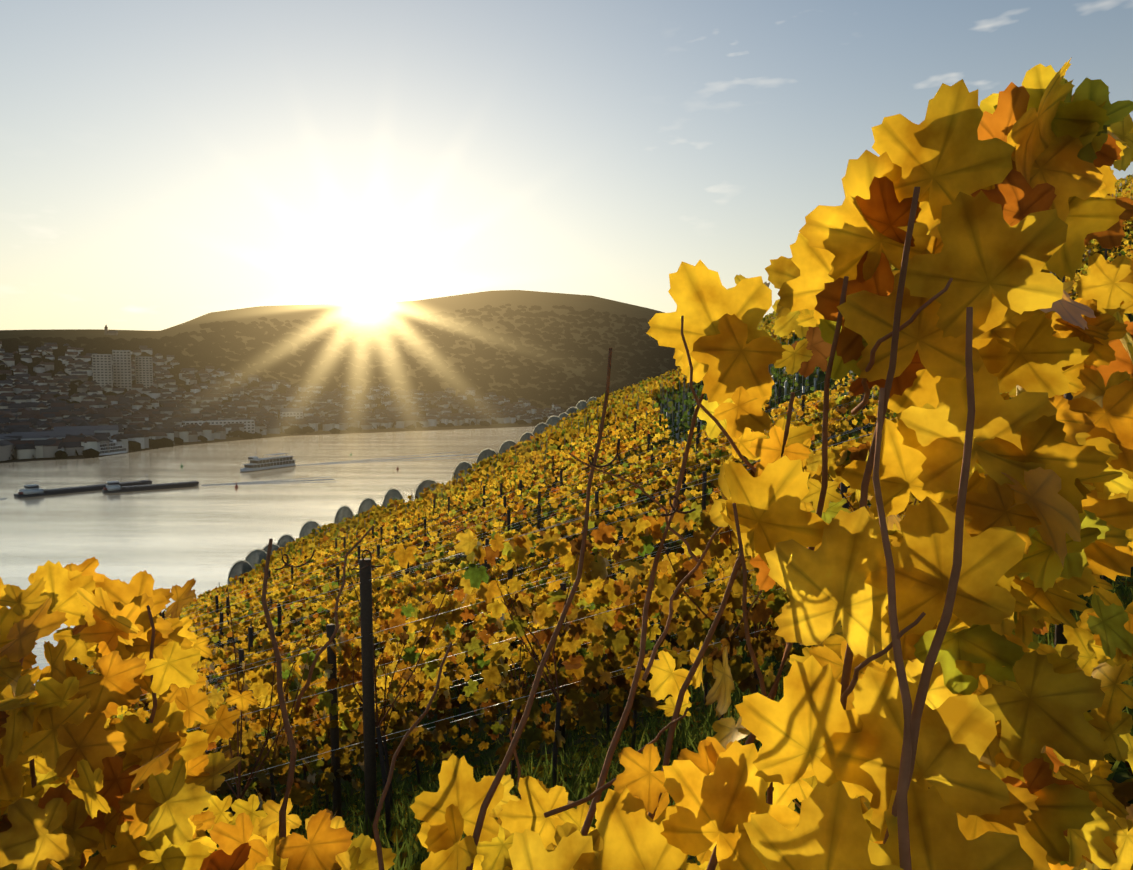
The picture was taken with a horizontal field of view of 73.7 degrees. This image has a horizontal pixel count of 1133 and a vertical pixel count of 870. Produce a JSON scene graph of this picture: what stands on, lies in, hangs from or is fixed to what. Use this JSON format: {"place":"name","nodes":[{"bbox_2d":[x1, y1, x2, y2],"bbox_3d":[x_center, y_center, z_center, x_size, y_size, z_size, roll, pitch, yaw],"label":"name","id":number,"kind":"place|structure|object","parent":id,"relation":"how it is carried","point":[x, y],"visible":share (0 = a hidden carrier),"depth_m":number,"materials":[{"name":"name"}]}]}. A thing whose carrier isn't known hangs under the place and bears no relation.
{"place":"outdoors","nodes":[
{"label":"outdoors","id":0,"kind":"place"},
{"bbox_2d":[0,426,534,684],"bbox_3d":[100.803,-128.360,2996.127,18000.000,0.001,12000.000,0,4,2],"label":"river","id":1,"kind":"structure","parent":0,"point":[206,538],"depth_m":405.51,"materials":[{"name":"liquid"}]},
{"bbox_2d":[14,474,151,497],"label":"cargo barge","id":2,"kind":"object","parent":1,"relation":"on","point":[33,490],"visible":0.92,"depth_m":427.27},
{"bbox_2d":[99,436,127,455],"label":"moored ship","id":3,"kind":"object","parent":1,"relation":"on","point":[114,448],"visible":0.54,"depth_m":674.05},
{"bbox_2d":[102,479,198,492],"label":"cargo barge","id":4,"kind":"object","parent":1,"relation":"on","point":[113,487],"visible":0.98,"depth_m":440.71},
{"bbox_2d":[0,451,476,499],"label":"ship wakes","id":5,"kind":"object","parent":1,"relation":"on","point":[277,481],"depth_m":582.03,"materials":[{"name":"liquid"}]},
{"bbox_2d":[240,452,295,471],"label":"excursion ship","id":6,"kind":"object","parent":1,"relation":"on","point":[256,463],"visible":0.98,"depth_m":553.51},
{"bbox_2d":[0,222,1132,869],"bbox_3d":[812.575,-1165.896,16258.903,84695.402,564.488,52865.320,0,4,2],"label":"terrain","id":7,"kind":"structure","parent":0,"point":[478,300],"depth_m":1461.76,"materials":[{"name":"brown soil"}]},
{"bbox_2d":[0,325,572,460],"bbox_3d":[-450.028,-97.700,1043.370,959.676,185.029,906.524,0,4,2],"label":"town","id":8,"kind":"object","parent":7,"relation":"on","point":[36,421],"visible":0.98,"depth_m":971.20},
{"bbox_2d":[0,304,678,460],"bbox_3d":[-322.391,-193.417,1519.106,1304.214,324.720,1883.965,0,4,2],"label":"bank trees","id":9,"kind":"object","parent":7,"relation":"on","point":[202,352],"visible":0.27,"depth_m":1533.09,"materials":[{"name":"plant"}]},
{"bbox_2d":[227,397,595,584],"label":"bird net tunnels","id":10,"kind":"object","parent":7,"relation":"on","point":[249,562],"visible":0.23,"depth_m":70.05,"materials":[{"name":"grey fabric"}]},
{"bbox_2d":[19,187,974,869],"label":"vine canes","id":11,"kind":"object","parent":7,"relation":"on","point":[907,759],"visible":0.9,"depth_m":0.81,"materials":[{"name":"brown plant"}]},
{"bbox_2d":[0,57,1132,869],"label":"vine leaves","id":12,"kind":"object","parent":7,"relation":"on","point":[1018,205],"visible":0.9,"depth_m":0.76,"materials":[{"name":"yellow plant"}]},
{"bbox_2d":[43,411,1105,844],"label":"vine canes","id":13,"kind":"object","parent":7,"relation":"on","point":[383,757],"visible":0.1,"depth_m":5.12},
{"bbox_2d":[44,392,1132,856],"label":"vine rows","id":14,"kind":"object","parent":7,"relation":"on","point":[586,668],"visible":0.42,"depth_m":6.72,"materials":[{"name":"yellow plant"}]},
{"bbox_2d":[74,248,1130,839],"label":"vineyard posts","id":15,"kind":"object","parent":7,"relation":"on","point":[366,616],"visible":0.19,"depth_m":6.87,"materials":[{"name":"brown wood"}]},
{"bbox_2d":[73,292,1132,783],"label":"trellis wires","id":16,"kind":"object","parent":15,"relation":"attached to","point":[479,566],"visible":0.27,"depth_m":12.53,"materials":[{"name":"grey metal"}]},
{"bbox_2d":[75,217,1132,709],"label":"vine rows","id":17,"kind":"object","parent":7,"relation":"on","point":[461,503],"visible":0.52,"depth_m":22.55,"materials":[{"name":"yellow plant"}]},
{"bbox_2d":[88,501,1132,869],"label":"grass tufts","id":18,"kind":"object","parent":7,"relation":"on","point":[684,737],"visible":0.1,"depth_m":6.42,"materials":[{"name":"green plant"}]},
{"bbox_2d":[111,513,1132,869],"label":"grass blades","id":19,"kind":"object","parent":7,"relation":"on","point":[1123,793],"visible":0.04,"depth_m":7.76,"materials":[{"name":"green plant"}]},
{"bbox_2d":[196,175,1132,607],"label":"row stakes","id":20,"kind":"object","parent":7,"relation":"on","point":[664,405],"visible":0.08,"depth_m":46.47,"materials":[{"name":"wood"}]},
{"bbox_2d":[229,174,1132,584],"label":"vine rows","id":21,"kind":"object","parent":7,"relation":"on","point":[563,432],"visible":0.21,"depth_m":54.12,"materials":[{"name":"yellow plant"}]},
{"bbox_2d":[654,272,1051,471],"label":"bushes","id":22,"kind":"object","parent":7,"relation":"on","point":[785,384],"visible":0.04,"depth_m":35.33,"materials":[{"name":"green plant"}]},
{"bbox_2d":[757,178,1120,328],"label":"vine rows","id":23,"kind":"object","parent":7,"relation":"on","point":[767,319],"visible":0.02,"depth_m":130.81,"materials":[{"name":"yellow plant"}]},
{"bbox_2d":[0,0,1132,330],"label":"sky","id":24,"kind":"structure","parent":0,"point":[164,164],"materials":[{"name":"blue"}]}
]}

